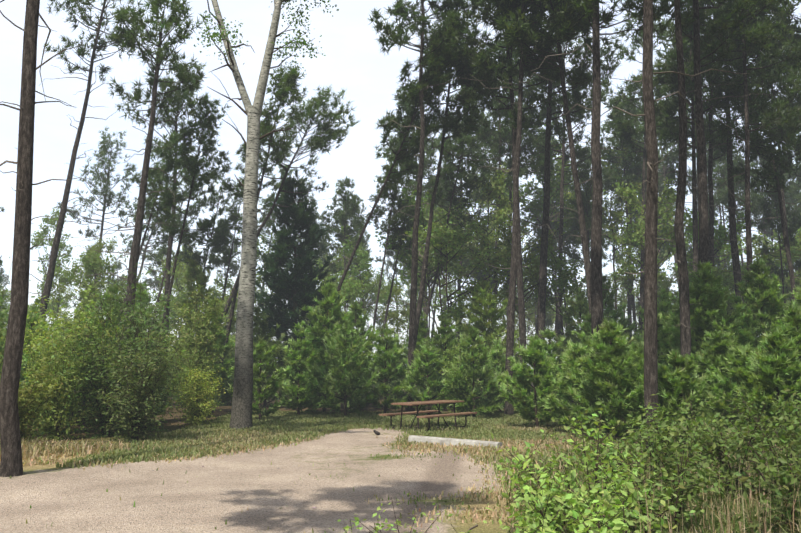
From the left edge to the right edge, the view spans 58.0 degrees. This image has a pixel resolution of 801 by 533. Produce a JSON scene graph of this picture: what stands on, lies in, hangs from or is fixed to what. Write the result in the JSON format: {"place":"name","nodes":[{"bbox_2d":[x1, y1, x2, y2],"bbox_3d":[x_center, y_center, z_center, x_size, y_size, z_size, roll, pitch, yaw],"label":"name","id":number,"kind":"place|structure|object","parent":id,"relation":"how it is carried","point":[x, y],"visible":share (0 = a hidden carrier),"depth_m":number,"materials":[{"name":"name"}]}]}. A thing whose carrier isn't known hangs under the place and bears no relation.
{"place":"outdoors","nodes":[
{"label":"outdoors","id":0,"kind":"place"},
{"bbox_2d":[0,367,586,532],"bbox_3d":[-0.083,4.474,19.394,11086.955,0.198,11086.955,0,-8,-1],"label":"ground","id":1,"kind":"structure","parent":0,"point":[206,500],"depth_m":10.53,"materials":[{"name":"beige gravel"}]},
{"bbox_2d":[60,451,460,532],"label":"gravel stones","id":2,"kind":"object","parent":1,"relation":"on","point":[277,468],"visible":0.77,"depth_m":12.41,"materials":[{"name":"grey stone"}]},
{"bbox_2d":[189,0,338,428],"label":"aspen tree","id":3,"kind":"object","parent":1,"relation":"on","point":[241,411],"visible":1,"depth_m":21.48,"materials":[{"name":"grey plant"}]},
{"bbox_2d":[89,415,477,532],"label":"fallen branches","id":4,"kind":"object","parent":1,"relation":"on","point":[380,427],"visible":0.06,"depth_m":19.69,"materials":[{"name":"brown wood"}]},
{"bbox_2d":[0,243,775,453],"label":"bushes","id":5,"kind":"object","parent":1,"relation":"on","point":[121,394],"visible":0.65,"depth_m":18.60,"materials":[{"name":"green plant"}]},
{"bbox_2d":[0,0,800,476],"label":"pine trees","id":6,"kind":"object","parent":1,"relation":"on","point":[740,36],"visible":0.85,"depth_m":30.87,"materials":[{"name":"green plant"}]},
{"bbox_2d":[0,166,800,442],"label":"young pine trees","id":7,"kind":"object","parent":1,"relation":"on","point":[337,364],"visible":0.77,"depth_m":24.68,"materials":[{"name":"green plant"}]},
{"bbox_2d":[0,117,800,397],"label":"background trees","id":8,"kind":"object","parent":1,"relation":"on","point":[355,288],"visible":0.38,"depth_m":43.55,"materials":[{"name":"green plant"}]},
{"bbox_2d":[379,400,476,430],"bbox_3d":[0.819,4.287,20.851,1.680,0.751,2.440,-7,-10,40],"label":"picnic table","id":9,"kind":"object","parent":1,"relation":"on","point":[435,402],"visible":0.96,"depth_m":20.60,"materials":[{"name":"brown wood"}]},
{"bbox_2d":[408,435,502,447],"bbox_3d":[1.214,4.027,16.566,2.500,0.150,0.240,-7,-10,39],"label":"concrete wheel stop","id":10,"kind":"object","parent":1,"relation":"on","point":[440,440],"visible":0.79,"depth_m":16.50,"materials":[{"name":"white concrete"}]},
{"bbox_2d":[329,379,800,532],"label":"shrubs","id":11,"kind":"object","parent":1,"relation":"on","point":[616,475],"visible":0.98,"depth_m":7.55,"materials":[{"name":"green plant"}]},
{"bbox_2d":[0,410,800,532],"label":"grass","id":12,"kind":"structure","parent":0,"point":[219,436],"depth_m":14.90,"materials":[{"name":"green plant"}]},
{"bbox_2d":[0,0,800,366],"label":"sky","id":13,"kind":"structure","parent":0,"point":[354,62],"materials":[{"name":"white"}]}
]}

